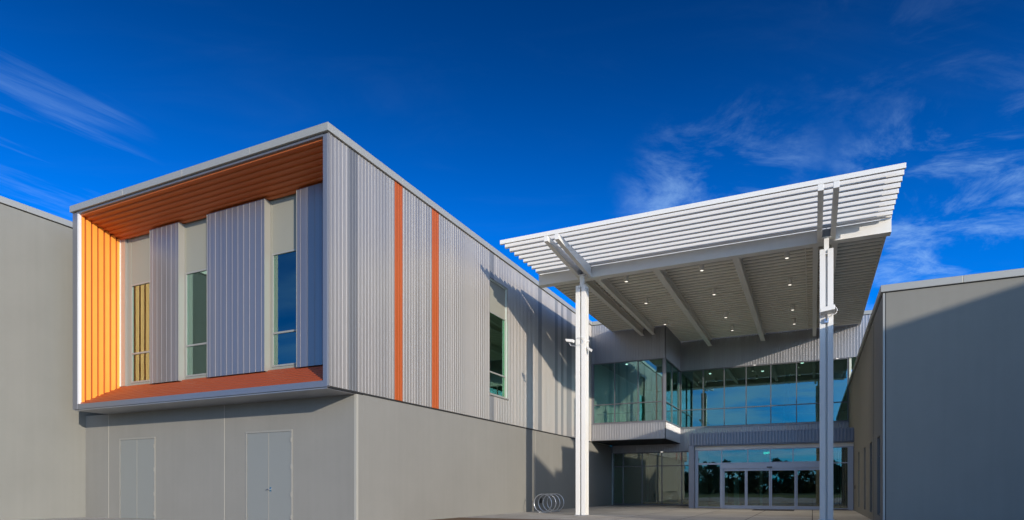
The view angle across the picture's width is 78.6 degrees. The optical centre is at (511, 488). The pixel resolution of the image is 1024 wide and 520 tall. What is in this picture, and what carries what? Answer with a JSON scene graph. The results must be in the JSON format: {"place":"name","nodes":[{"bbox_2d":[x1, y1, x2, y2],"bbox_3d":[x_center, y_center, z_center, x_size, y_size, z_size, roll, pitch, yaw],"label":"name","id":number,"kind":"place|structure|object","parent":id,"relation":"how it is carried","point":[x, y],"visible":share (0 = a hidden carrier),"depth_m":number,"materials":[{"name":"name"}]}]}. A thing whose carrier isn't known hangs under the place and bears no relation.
{"place":"outdoors","nodes":[
{"label":"outdoors","id":0,"kind":"place"},
{"bbox_2d":[28,517,154,519],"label":"walkway","id":1,"kind":"structure","parent":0,"point":[85,518],"depth_m":23.18,"materials":[{"name":"concrete"}]},
{"bbox_2d":[0,0,1023,321],"label":"sky","id":2,"kind":"structure","parent":0,"point":[515,118],"materials":[{"name":"blue"}]},
{"bbox_2d":[462,505,870,519],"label":"plaza","id":3,"kind":"structure","parent":0,"point":[635,512],"depth_m":27.52,"materials":[{"name":"concrete"}]},
{"bbox_2d":[434,517,547,519],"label":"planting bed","id":4,"kind":"object","parent":3,"relation":"on","point":[460,518],"visible":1,"depth_m":22.98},
{"bbox_2d":[534,493,563,512],"bbox_3d":[1.793,0.697,30.087,0.930,0.906,2.332,0,0,21],"label":"bike rack","id":5,"kind":"object","parent":3,"relation":"on","point":[553,510],"visible":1,"depth_m":29.94,"materials":[{"name":"metal"}]},
{"bbox_2d":[500,162,905,519],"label":"entrance canopy","id":6,"kind":"object","parent":3,"relation":"on","point":[830,234],"visible":0.98,"depth_m":25.72,"materials":[{"name":"white metal"}]},
{"bbox_2d":[565,337,591,351],"bbox_3d":[2.840,-6.117,26.571,1.155,0.647,0.326,0,0,0],"label":"floodlight","id":7,"kind":"object","parent":6,"relation":"attached to","point":[572,341],"visible":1,"depth_m":26.52,"materials":[{"name":"white metal"}]},
{"bbox_2d":[624,275,628,281],"bbox_3d":[5.162,-9.482,28.248,0.210,0.306,0.210,0,0,26],"label":"downlight","id":8,"kind":"object","parent":6,"relation":"attached to","point":[626,278],"visible":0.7,"depth_m":28.16,"materials":[{"name":"white metal"}]},
{"bbox_2d":[699,264,703,270],"bbox_3d":[8.137,-9.482,26.820,0.210,0.306,0.210,0,0,26],"label":"downlight","id":9,"kind":"object","parent":6,"relation":"attached to","point":[701,267],"visible":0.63,"depth_m":26.73,"materials":[{"name":"white metal"}]},
{"bbox_2d":[784,251,789,258],"bbox_3d":[11.148,-9.482,25.375,0.210,0.306,0.210,0,0,26],"label":"downlight","id":10,"kind":"object","parent":6,"relation":"attached to","point":[786,254],"visible":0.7,"depth_m":25.30,"materials":[{"name":"white metal"}]},
{"bbox_2d":[787,278,791,285],"bbox_3d":[12.749,-9.482,28.710,0.210,0.306,0.210,0,0,26],"label":"downlight","id":11,"kind":"object","parent":6,"relation":"attached to","point":[789,281],"visible":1,"depth_m":28.62,"materials":[{"name":"white metal"}]},
{"bbox_2d":[790,304,794,310],"bbox_3d":[14.696,-9.482,32.767,0.210,0.306,0.210,0,0,26],"label":"downlight","id":12,"kind":"object","parent":6,"relation":"attached to","point":[792,307],"visible":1,"depth_m":32.68,"materials":[{"name":"white metal"}]},
{"bbox_2d":[820,305,836,322],"bbox_3d":[11.306,-6.250,22.322,0.548,0.560,0.533,0,0,26],"label":"floodlight","id":13,"kind":"object","parent":6,"relation":"attached to","point":[827,310],"visible":1,"depth_m":22.21,"materials":[{"name":"white metal"}]},
{"bbox_2d":[753,509,793,510],"bbox_3d":[13.737,1.139,32.895,2.000,0.018,1.600,0,0,26],"label":"doormat","id":14,"kind":"object","parent":3,"relation":"on","point":[772,510],"visible":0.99,"depth_m":32.38,"materials":[{"name":"grey rubber"}]},
{"bbox_2d":[848,268,1023,519],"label":"stucco building","id":15,"kind":"structure","parent":3,"relation":"on","point":[936,398],"depth_m":18.51,"materials":[{"name":"paint"}]},
{"bbox_2d":[865,448,865,508],"bbox_3d":[14.713,-0.410,25.882,0.100,2.580,1.000,0,0,26],"label":"window","id":16,"kind":"structure","parent":15,"relation":"in","point":[865,448],"depth_m":26.32,"materials":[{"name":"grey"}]},
{"bbox_2d":[879,437,879,514],"bbox_3d":[12.095,-0.410,20.428,0.100,2.580,1.000,0,0,26],"label":"window","id":17,"kind":"structure","parent":15,"relation":"in","point":[879,437],"depth_m":20.85,"materials":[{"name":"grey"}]},
{"bbox_3d":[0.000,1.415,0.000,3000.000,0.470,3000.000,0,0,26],"label":"ground","id":18,"kind":"structure","parent":0,"visible":0},
{"bbox_2d":[0,196,104,519],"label":"stucco wing","id":19,"kind":"structure","parent":18,"relation":"on","point":[42,449],"depth_m":23.47,"materials":[{"name":"grey paint"}]},
{"bbox_2d":[70,122,611,519],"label":"metal clad building","id":20,"kind":"structure","parent":18,"relation":"on","point":[326,321],"depth_m":22.03,"materials":[{"name":"paint"}]},
{"bbox_2d":[119,437,155,518],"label":"double door","id":21,"kind":"structure","parent":20,"relation":"in","point":[137,458],"depth_m":23.60,"materials":[{"name":"grey paint"}]},
{"bbox_2d":[131,281,149,382],"bbox_3d":[-14.116,-5.975,23.974,1.400,3.810,0.090,0,0,26],"label":"window","id":22,"kind":"structure","parent":20,"relation":"in","point":[140,292],"depth_m":24.06,"materials":[{"name":"yellow"}]},
{"bbox_2d":[185,268,206,376],"bbox_3d":[-11.312,-5.975,22.628,1.380,3.810,0.090,0,0,26],"label":"window","id":23,"kind":"structure","parent":20,"relation":"in","point":[195,281],"depth_m":22.69,"materials":[{"name":"green"}]},
{"bbox_2d":[245,429,292,519],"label":"double door","id":24,"kind":"structure","parent":20,"relation":"in","point":[269,456],"depth_m":20.66,"materials":[{"name":"grey paint"}]},
{"bbox_2d":[272,249,295,366],"bbox_3d":[-7.458,-5.975,20.778,1.330,3.810,0.090,0,0,26],"label":"window","id":25,"kind":"structure","parent":20,"relation":"in","point":[284,262],"depth_m":20.84,"materials":[{"name":"blue"}]},
{"bbox_2d":[489,311,508,399],"bbox_3d":[-0.638,-5.860,27.732,0.250,3.680,1.850,0,0,26],"label":"window","id":26,"kind":"structure","parent":20,"relation":"in","point":[497,323],"depth_m":27.90,"materials":[{"name":"green"}]},
{"bbox_2d":[591,310,871,509],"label":"glazed entrance building","id":27,"kind":"structure","parent":18,"relation":"on","point":[675,422],"depth_m":41.12,"materials":[{"name":"grey"}]},
{"bbox_2d":[723,469,745,507],"bbox_3d":[12.577,0.012,35.355,1.230,2.225,0.042,0,0,26],"label":"sliding door","id":28,"kind":"structure","parent":27,"relation":"in","point":[724,506],"depth_m":35.41,"materials":[{"name":"metal"}]},
{"bbox_2d":[746,468,769,508],"bbox_3d":[13.682,0.012,34.775,1.255,2.225,0.042,0,0,26],"label":"sliding door","id":29,"kind":"structure","parent":27,"relation":"in","point":[763,469],"depth_m":34.82,"materials":[{"name":"metal"}]},
{"bbox_2d":[771,468,795,508],"bbox_3d":[14.832,0.012,34.223,1.275,2.225,0.042,0,0,26],"label":"sliding door","id":30,"kind":"structure","parent":27,"relation":"in","point":[772,469],"depth_m":34.13,"materials":[{"name":"metal"}]},
{"bbox_2d":[796,468,819,508],"bbox_3d":[15.985,0.012,33.719,1.230,2.225,0.042,0,0,26],"label":"sliding door","id":31,"kind":"structure","parent":27,"relation":"in","point":[797,507],"depth_m":33.87,"materials":[{"name":"metal"}]}
]}

